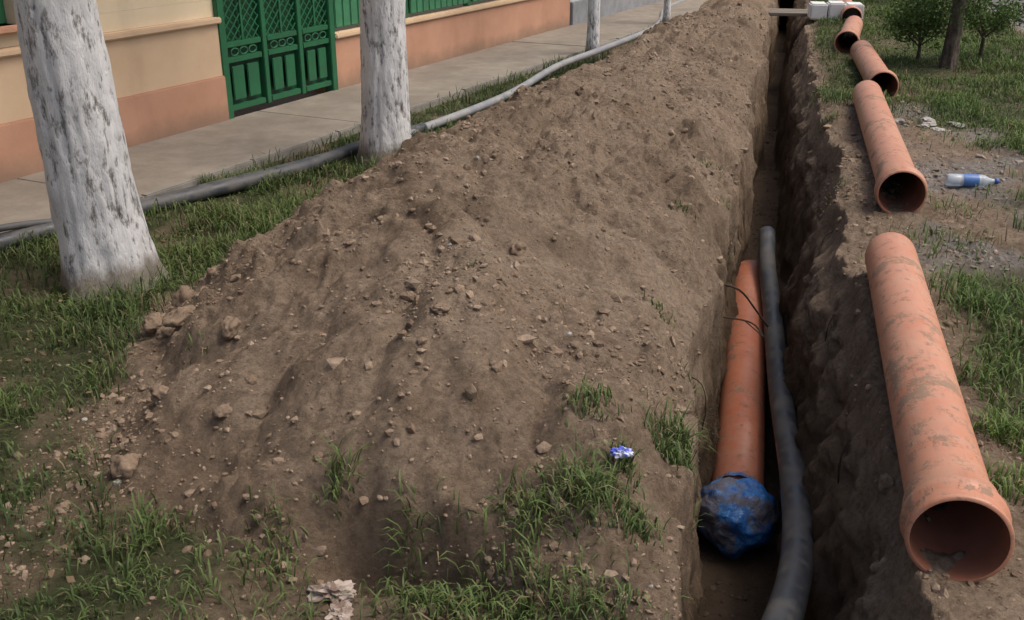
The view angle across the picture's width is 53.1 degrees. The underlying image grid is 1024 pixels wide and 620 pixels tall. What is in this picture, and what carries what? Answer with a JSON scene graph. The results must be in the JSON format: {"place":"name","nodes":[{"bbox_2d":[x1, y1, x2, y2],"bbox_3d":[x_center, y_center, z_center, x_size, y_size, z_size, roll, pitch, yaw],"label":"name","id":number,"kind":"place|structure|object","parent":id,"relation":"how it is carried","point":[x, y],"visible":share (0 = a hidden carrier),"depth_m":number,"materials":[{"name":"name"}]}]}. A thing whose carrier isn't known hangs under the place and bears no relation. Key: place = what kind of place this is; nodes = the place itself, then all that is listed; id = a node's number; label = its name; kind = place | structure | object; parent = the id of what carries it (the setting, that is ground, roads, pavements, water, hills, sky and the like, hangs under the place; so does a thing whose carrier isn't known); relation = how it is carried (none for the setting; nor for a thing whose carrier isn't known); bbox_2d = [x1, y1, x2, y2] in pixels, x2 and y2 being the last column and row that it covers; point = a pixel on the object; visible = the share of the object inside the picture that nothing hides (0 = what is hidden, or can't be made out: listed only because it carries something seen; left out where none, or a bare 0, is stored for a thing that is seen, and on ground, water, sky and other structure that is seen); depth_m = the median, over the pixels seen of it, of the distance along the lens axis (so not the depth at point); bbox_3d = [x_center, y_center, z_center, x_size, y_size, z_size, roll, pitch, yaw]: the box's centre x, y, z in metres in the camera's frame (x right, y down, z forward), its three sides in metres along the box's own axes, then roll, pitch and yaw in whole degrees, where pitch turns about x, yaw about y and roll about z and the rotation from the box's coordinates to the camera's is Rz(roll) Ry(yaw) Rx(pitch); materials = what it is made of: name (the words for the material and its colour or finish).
{"place":"outdoors","nodes":[
{"label":"outdoors","id":0,"kind":"place"},
{"bbox_2d":[0,0,706,253],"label":"pavement","id":1,"kind":"structure","parent":0,"point":[174,162],"depth_m":8.16,"materials":[{"name":"concrete"}]},
{"bbox_2d":[0,218,52,231],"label":"black conduit","id":2,"kind":"object","parent":1,"relation":"on","point":[16,225],"visible":0.23,"depth_m":5.43,"materials":[{"name":"grey plastic"}]},
{"bbox_2d":[0,153,322,234],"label":"black conduit","id":3,"kind":"object","parent":1,"relation":"on","point":[209,182],"visible":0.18,"depth_m":6.37,"materials":[{"name":"grey plastic"}]},
{"bbox_2d":[411,0,686,135],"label":"grey conduit","id":4,"kind":"object","parent":1,"relation":"on","point":[480,106],"visible":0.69,"depth_m":9.76,"materials":[{"name":"grey plastic"}]},
{"bbox_2d":[0,0,1023,619],"bbox_3d":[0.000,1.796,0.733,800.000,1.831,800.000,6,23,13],"label":"ground","id":5,"kind":"structure","parent":0,"point":[856,532],"depth_m":3.73,"materials":[{"name":"soil"}]},
{"bbox_2d":[12,0,168,304],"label":"whitewashed tree","id":6,"kind":"object","parent":5,"relation":"on","point":[100,224],"visible":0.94,"depth_m":4.53,"materials":[{"name":"white paint"}]},
{"bbox_2d":[0,76,229,182],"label":"plinth","id":7,"kind":"structure","parent":5,"relation":"on","point":[150,116],"depth_m":7.50,"materials":[{"name":"paint"}]},
{"bbox_2d":[0,24,222,123],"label":"dado","id":8,"kind":"object","parent":7,"relation":"on","point":[147,63],"visible":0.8,"depth_m":7.42,"materials":[{"name":"beige paint"}]},
{"bbox_2d":[0,17,220,57],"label":"ledge","id":9,"kind":"object","parent":8,"relation":"on","point":[108,36],"visible":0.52,"depth_m":7.34,"materials":[{"name":"beige paint"}]},
{"bbox_2d":[0,0,213,47],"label":"wall","id":10,"kind":"structure","parent":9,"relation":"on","point":[116,15],"depth_m":7.30,"materials":[{"name":"beige paint"}]},
{"bbox_2d":[0,0,6,23],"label":"window frame","id":11,"kind":"object","parent":10,"relation":"in","point":[3,20],"visible":1,"depth_m":6.43,"materials":[{"name":"green wood"}]},
{"bbox_2d":[0,24,16,34],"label":"window sill","id":12,"kind":"structure","parent":10,"relation":"attached to","point":[7,29],"depth_m":6.33,"materials":[{"name":"orange paint"}]},
{"bbox_2d":[212,0,337,118],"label":"green gate","id":13,"kind":"structure","parent":10,"relation":"attached to","point":[271,51],"depth_m":8.68,"materials":[{"name":"metal"}]},
{"bbox_2d":[29,219,215,290],"bbox_3d":[-1.897,-0.272,5.150,0.905,0.168,0.887,6,23,13],"label":"grass tuft","id":14,"kind":"object","parent":5,"relation":"on","point":[180,261],"visible":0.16,"depth_m":5.13,"materials":[{"name":"green plant"}]},
{"bbox_2d":[51,249,205,325],"bbox_3d":[-1.817,-0.110,4.742,0.698,0.183,0.812,6,23,13],"label":"grass tuft","id":15,"kind":"object","parent":5,"relation":"on","point":[151,291],"visible":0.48,"depth_m":4.69,"materials":[{"name":"green plant"}]},
{"bbox_2d":[182,320,214,369],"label":"grass tuft","id":16,"kind":"object","parent":5,"relation":"on","point":[192,345],"visible":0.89,"depth_m":3.73,"materials":[{"name":"green plant"}]},
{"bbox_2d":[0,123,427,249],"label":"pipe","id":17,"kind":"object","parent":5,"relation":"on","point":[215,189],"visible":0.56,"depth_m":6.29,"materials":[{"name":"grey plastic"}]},
{"bbox_2d":[0,217,455,619],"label":"dry leaves","id":18,"kind":"object","parent":5,"relation":"on","point":[72,579],"visible":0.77,"depth_m":3.21,"materials":[{"name":"brown plant"}]},
{"bbox_2d":[221,482,317,576],"bbox_3d":[-0.693,0.632,2.902,0.272,0.230,0.259,-1,22,-2],"label":"grass tuft","id":19,"kind":"object","parent":5,"relation":"on","point":[277,553],"visible":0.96,"depth_m":2.90,"materials":[{"name":"green plant"}]},
{"bbox_2d":[307,579,356,603],"bbox_3d":[-0.482,0.758,2.748,0.129,0.056,0.098,-8,24,-20],"label":"rag","id":20,"kind":"object","parent":5,"relation":"on","point":[336,589],"visible":0.96,"depth_m":2.74,"materials":[{"name":"fabric"}]},
{"bbox_2d":[324,600,353,619],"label":"rag","id":21,"kind":"object","parent":5,"relation":"on","point":[342,609],"visible":1,"depth_m":2.68,"materials":[{"name":"fabric"}]},
{"bbox_2d":[304,430,377,524],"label":"grass tuft","id":22,"kind":"object","parent":5,"relation":"on","point":[335,495],"visible":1,"depth_m":2.96,"materials":[{"name":"green plant"}]},
{"bbox_2d":[355,0,410,167],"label":"whitewashed tree","id":23,"kind":"object","parent":5,"relation":"on","point":[385,117],"visible":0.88,"depth_m":6.87,"materials":[{"name":"white paint"}]},
{"bbox_2d":[341,122,440,173],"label":"grass tuft","id":24,"kind":"object","parent":5,"relation":"on","point":[374,162],"visible":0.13,"depth_m":6.93,"materials":[{"name":"green plant"}]},
{"bbox_2d":[377,469,440,597],"bbox_3d":[-0.285,0.640,2.893,0.210,0.383,0.210,6,23,13],"label":"grass tuft","id":25,"kind":"object","parent":5,"relation":"on","point":[405,544],"visible":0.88,"depth_m":2.88,"materials":[{"name":"green plant"}]},
{"bbox_2d":[315,0,569,92],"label":"plinth","id":26,"kind":"object","parent":5,"relation":"on","point":[438,30],"visible":0.59,"depth_m":11.24,"materials":[{"name":"paint"}]},
{"bbox_2d":[363,461,548,619],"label":"grass tuft","id":27,"kind":"object","parent":5,"relation":"on","point":[423,603],"visible":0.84,"depth_m":2.72,"materials":[{"name":"green plant"}]},
{"bbox_2d":[52,239,894,573],"bbox_3d":[-0.111,0.148,3.768,3.028,0.703,2.276,6,23,13],"label":"dirt lump pile","id":28,"kind":"object","parent":5,"relation":"on","point":[162,325],"visible":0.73,"depth_m":3.51,"materials":[{"name":"brown soil"}]},
{"bbox_2d":[463,254,488,269],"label":"grass tuft","id":29,"kind":"object","parent":5,"relation":"on","point":[473,263],"visible":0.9,"depth_m":3.54,"materials":[{"name":"green plant"}]},
{"bbox_2d":[479,458,524,525],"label":"grass tuft","id":30,"kind":"object","parent":5,"relation":"on","point":[509,497],"visible":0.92,"depth_m":2.83,"materials":[{"name":"green plant"}]},
{"bbox_2d":[0,2,1023,619],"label":"soil clods","id":31,"kind":"object","parent":5,"relation":"on","point":[470,388],"visible":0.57,"depth_m":3.49,"materials":[{"name":"brown soil"}]},
{"bbox_2d":[443,459,624,619],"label":"grass tuft","id":32,"kind":"object","parent":5,"relation":"on","point":[530,610],"visible":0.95,"depth_m":2.64,"materials":[{"name":"green plant"}]},
{"bbox_2d":[479,465,596,571],"bbox_3d":[0.050,0.572,2.784,0.318,0.260,0.254,-5,23,-11],"label":"grass tuft","id":33,"kind":"object","parent":5,"relation":"on","point":[539,510],"visible":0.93,"depth_m":2.75,"materials":[{"name":"green plant"}]},
{"bbox_2d":[524,424,648,546],"bbox_3d":[0.221,0.476,2.791,0.357,0.226,0.356,12,25,27],"label":"grass tuft","id":34,"kind":"object","parent":5,"relation":"on","point":[583,479],"visible":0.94,"depth_m":2.76,"materials":[{"name":"green plant"}]},
{"bbox_2d":[585,0,599,59],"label":"whitewashed tree","id":35,"kind":"object","parent":5,"relation":"on","point":[593,31],"visible":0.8,"depth_m":11.45,"materials":[{"name":"white plant"}]},
{"bbox_2d":[556,373,631,433],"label":"grass tuft","id":36,"kind":"object","parent":5,"relation":"on","point":[593,392],"visible":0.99,"depth_m":3.00,"materials":[{"name":"green plant"}]},
{"bbox_2d":[570,0,662,24],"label":"plinth","id":37,"kind":"structure","parent":5,"relation":"on","point":[579,11],"depth_m":15.08,"materials":[{"name":"white paint"}]},
{"bbox_2d":[549,535,692,619],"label":"grass tuft","id":38,"kind":"object","parent":5,"relation":"on","point":[602,608],"visible":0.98,"depth_m":2.58,"materials":[{"name":"green plant"}]},
{"bbox_2d":[610,445,633,457],"bbox_3d":[0.307,0.399,2.865,0.070,0.031,0.037,6,23,13],"label":"snack wrapper","id":39,"kind":"object","parent":5,"relation":"on","point":[628,452],"visible":0.98,"depth_m":2.86,"materials":[{"name":"blue plastic"}]},
{"bbox_2d":[592,432,653,489],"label":"grass tuft","id":40,"kind":"object","parent":5,"relation":"on","point":[628,461],"visible":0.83,"depth_m":2.88,"materials":[{"name":"green plant"}]},
{"bbox_2d":[589,477,674,570],"bbox_3d":[0.318,0.559,2.766,0.249,0.179,0.284,6,23,13],"label":"grass tuft","id":41,"kind":"object","parent":5,"relation":"on","point":[631,518],"visible":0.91,"depth_m":2.75,"materials":[{"name":"green plant"}]},
{"bbox_2d":[635,290,674,328],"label":"grass tuft","id":42,"kind":"object","parent":5,"relation":"on","point":[657,307],"visible":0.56,"depth_m":4.09,"materials":[{"name":"green plant"}]},
{"bbox_2d":[662,0,670,21],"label":"whitewashed tree","id":43,"kind":"object","parent":5,"relation":"on","point":[666,11],"visible":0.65,"depth_m":14.18,"materials":[{"name":"white plant"}]},
{"bbox_2d":[640,405,696,476],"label":"grass tuft","id":44,"kind":"object","parent":5,"relation":"on","point":[660,446],"visible":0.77,"depth_m":3.09,"materials":[{"name":"green plant"}]},
{"bbox_2d":[641,387,720,537],"bbox_3d":[0.509,0.512,3.289,0.324,0.538,0.326,6,23,13],"label":"grass tuft","id":45,"kind":"object","parent":5,"relation":"on","point":[681,431],"visible":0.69,"depth_m":3.23,"materials":[{"name":"green plant"}]},
{"bbox_2d":[669,197,696,223],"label":"grass tuft","id":46,"kind":"object","parent":5,"relation":"on","point":[679,205],"visible":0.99,"depth_m":5.03,"materials":[{"name":"green plant"}]},
{"bbox_2d":[680,358,705,457],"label":"grass tuft","id":47,"kind":"object","parent":5,"relation":"on","point":[695,392],"visible":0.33,"depth_m":3.63,"materials":[{"name":"green plant"}]},
{"bbox_2d":[692,377,706,429],"bbox_3d":[0.756,0.382,4.275,0.134,0.243,0.020,16,27,34],"label":"root","id":48,"kind":"object","parent":5,"relation":"on","point":[705,408],"visible":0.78,"depth_m":4.24,"materials":[{"name":"brown plant"}]},
{"bbox_2d":[692,151,722,171],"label":"grass tuft","id":49,"kind":"object","parent":5,"relation":"on","point":[707,165],"visible":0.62,"depth_m":6.21,"materials":[{"name":"green plant"}]},
{"bbox_2d":[719,197,733,269],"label":"grass tuft","id":50,"kind":"object","parent":5,"relation":"on","point":[730,225],"visible":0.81,"depth_m":5.68,"materials":[{"name":"green plant"}]},
{"bbox_2d":[697,472,778,559],"bbox_3d":[1.036,0.951,4.754,0.393,0.348,0.393,6,23,13],"label":"blue plastic bag","id":51,"kind":"object","parent":5,"relation":"on","point":[742,519],"visible":0.95,"depth_m":4.62,"materials":[{"name":"blue plastic"}]},
{"bbox_2d":[712,260,765,486],"bbox_3d":[1.423,0.331,6.263,0.252,0.296,3.104,5,23,12],"label":"orange pipe","id":52,"kind":"object","parent":5,"relation":"on","point":[740,445],"visible":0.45,"depth_m":5.71,"materials":[{"name":"plastic"}]},
{"bbox_2d":[723,316,764,337],"bbox_3d":[1.248,0.080,5.625,0.285,0.109,0.059,6,23,13],"label":"root","id":53,"kind":"object","parent":5,"relation":"on","point":[756,326],"visible":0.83,"depth_m":5.62,"materials":[{"name":"brown plant"}]},
{"bbox_2d":[724,284,768,326],"bbox_3d":[1.323,-0.030,5.894,0.413,0.349,0.025,-10,24,-23],"label":"root","id":54,"kind":"object","parent":5,"relation":"on","point":[750,302],"visible":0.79,"depth_m":5.90,"materials":[{"name":"brown plant"}]},
{"bbox_2d":[758,226,813,619],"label":"black pipe","id":55,"kind":"object","parent":5,"relation":"on","point":[789,596],"visible":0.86,"depth_m":4.44,"materials":[{"name":"black plastic"}]},
{"bbox_2d":[767,8,807,16],"bbox_3d":[4.192,-4.455,15.330,1.450,0.045,0.640,5,23,11],"label":"plank crossing","id":56,"kind":"object","parent":5,"relation":"on","point":[787,12],"visible":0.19,"depth_m":15.11,"materials":[{"name":"brown wood"}]},
{"bbox_2d":[806,84,831,109],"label":"grass tuft","id":57,"kind":"object","parent":5,"relation":"on","point":[819,90],"visible":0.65,"depth_m":9.51,"materials":[{"name":"green plant"}]},
{"bbox_2d":[808,107,850,151],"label":"grass tuft","id":58,"kind":"object","parent":5,"relation":"on","point":[831,117],"visible":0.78,"depth_m":8.23,"materials":[{"name":"green plant"}]},
{"bbox_2d":[815,174,850,222],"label":"grass tuft","id":59,"kind":"object","parent":5,"relation":"on","point":[835,191],"visible":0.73,"depth_m":6.47,"materials":[{"name":"green plant"}]},
{"bbox_2d":[807,0,864,19],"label":"concrete block stack","id":60,"kind":"object","parent":5,"relation":"on","point":[817,10],"visible":0.75,"depth_m":14.56,"materials":[{"name":"white concrete"}]},
{"bbox_2d":[838,439,850,482],"bbox_3d":[1.294,0.570,3.868,0.134,0.243,0.020,-3,22,-7],"label":"root","id":61,"kind":"object","parent":5,"relation":"on","point":[840,460],"visible":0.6,"depth_m":3.85,"materials":[{"name":"brown plant"}]},
{"bbox_2d":[834,15,862,54],"bbox_3d":[4.155,-3.409,12.566,0.288,0.288,2.111,8,23,18],"label":"orange pipe","id":62,"kind":"object","parent":5,"relation":"on","point":[853,24],"visible":0.82,"depth_m":12.31,"materials":[{"name":"plastic"}]},
{"bbox_2d":[837,0,861,23],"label":"orange pipe","id":63,"kind":"object","parent":5,"relation":"on","point":[851,6],"visible":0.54,"depth_m":14.14,"materials":[{"name":"plastic"}]},
{"bbox_2d":[850,40,898,98],"bbox_3d":[3.609,-2.446,10.295,0.288,0.288,2.351,5,23,12],"label":"orange pipe","id":64,"kind":"object","parent":5,"relation":"on","point":[869,62],"visible":0.67,"depth_m":9.94,"materials":[{"name":"plastic"}]},
{"bbox_2d":[852,80,927,213],"bbox_3d":[2.620,-1.252,7.276,0.288,0.288,3.230,6,23,13],"label":"orange pipe","id":65,"kind":"object","parent":5,"relation":"on","point":[888,153],"visible":0.96,"depth_m":6.47,"materials":[{"name":"plastic"}]},
{"bbox_2d":[873,0,978,61],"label":"sapling","id":66,"kind":"object","parent":5,"relation":"on","point":[918,15],"visible":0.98,"depth_m":11.09,"materials":[{"name":"green plant"}]},
{"bbox_2d":[894,116,964,131],"bbox_3d":[3.348,-1.501,8.241,0.533,0.077,0.383,13,26,29],"label":"rubble pile","id":67,"kind":"object","parent":5,"relation":"on","point":[926,121],"visible":0.88,"depth_m":8.20,"materials":[{"name":"grey stone"}]},
{"bbox_2d":[865,232,1014,582],"bbox_3d":[1.489,0.164,3.808,0.284,0.284,2.453,6,23,13],"label":"orange pipe","id":68,"kind":"object","parent":5,"relation":"on","point":[941,462],"visible":0.96,"depth_m":3.07,"materials":[{"name":"plastic"}]},
{"bbox_2d":[882,216,1013,265],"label":"grass tuft","id":69,"kind":"object","parent":5,"relation":"on","point":[935,248],"visible":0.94,"depth_m":5.45,"materials":[{"name":"green plant"}]},
{"bbox_2d":[922,0,988,69],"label":"tree","id":70,"kind":"object","parent":5,"relation":"on","point":[949,54],"visible":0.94,"depth_m":10.86,"materials":[{"name":"brown plant"}]},
{"bbox_2d":[908,185,1010,217],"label":"grass tuft","id":71,"kind":"object","parent":5,"relation":"on","point":[965,210],"visible":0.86,"depth_m":6.03,"materials":[{"name":"green plant"}]},
{"bbox_2d":[915,127,1023,154],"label":"grass tuft","id":72,"kind":"object","parent":5,"relation":"on","point":[977,140],"visible":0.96,"depth_m":7.60,"materials":[{"name":"green plant"}]},
{"bbox_2d":[944,174,998,186],"bbox_3d":[2.930,-0.825,6.522,0.320,0.083,0.083,3,22,7],"label":"plastic bottle","id":73,"kind":"object","parent":5,"relation":"on","point":[968,180],"visible":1,"depth_m":6.49,"materials":[{"name":"white"}]},
{"bbox_2d":[922,261,1023,332],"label":"grass tuft","id":74,"kind":"object","parent":5,"relation":"on","point":[960,293],"visible":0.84,"depth_m":4.61,"materials":[{"name":"green plant"}]},
{"bbox_2d":[945,341,1022,394],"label":"grass tuft","id":75,"kind":"object","parent":5,"relation":"on","point":[983,371],"visible":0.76,"depth_m":3.93,"materials":[{"name":"green plant"}]},
{"bbox_2d":[948,0,1023,57],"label":"sapling","id":76,"kind":"object","parent":5,"relation":"on","point":[1003,13],"visible":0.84,"depth_m":11.07,"materials":[{"name":"green plant"}]},
{"bbox_2d":[969,402,1023,451],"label":"grass tuft","id":77,"kind":"object","parent":5,"relation":"on","point":[1004,425],"visible":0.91,"depth_m":3.47,"materials":[{"name":"green plant"}]},
{"bbox_2d":[985,450,1023,512],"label":"grass tuft","id":78,"kind":"object","parent":5,"relation":"on","point":[1019,483],"visible":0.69,"depth_m":3.15,"materials":[{"name":"green plant"}]},
{"bbox_2d":[0,0,1023,619],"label":"grass","id":79,"kind":"structure","parent":0,"point":[266,216],"depth_m":4.74,"materials":[{"name":"green plant"}]},
{"bbox_2d":[859,92,1023,286],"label":"gravel","id":80,"kind":"structure","parent":0,"point":[980,260],"depth_m":6.73,"materials":[{"name":"grey gravel"}]},
{"bbox_2d":[986,0,1023,22],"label":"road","id":81,"kind":"structure","parent":0,"point":[1022,19],"depth_m":16.90,"materials":[{"name":"grey asphalt"}]}
]}

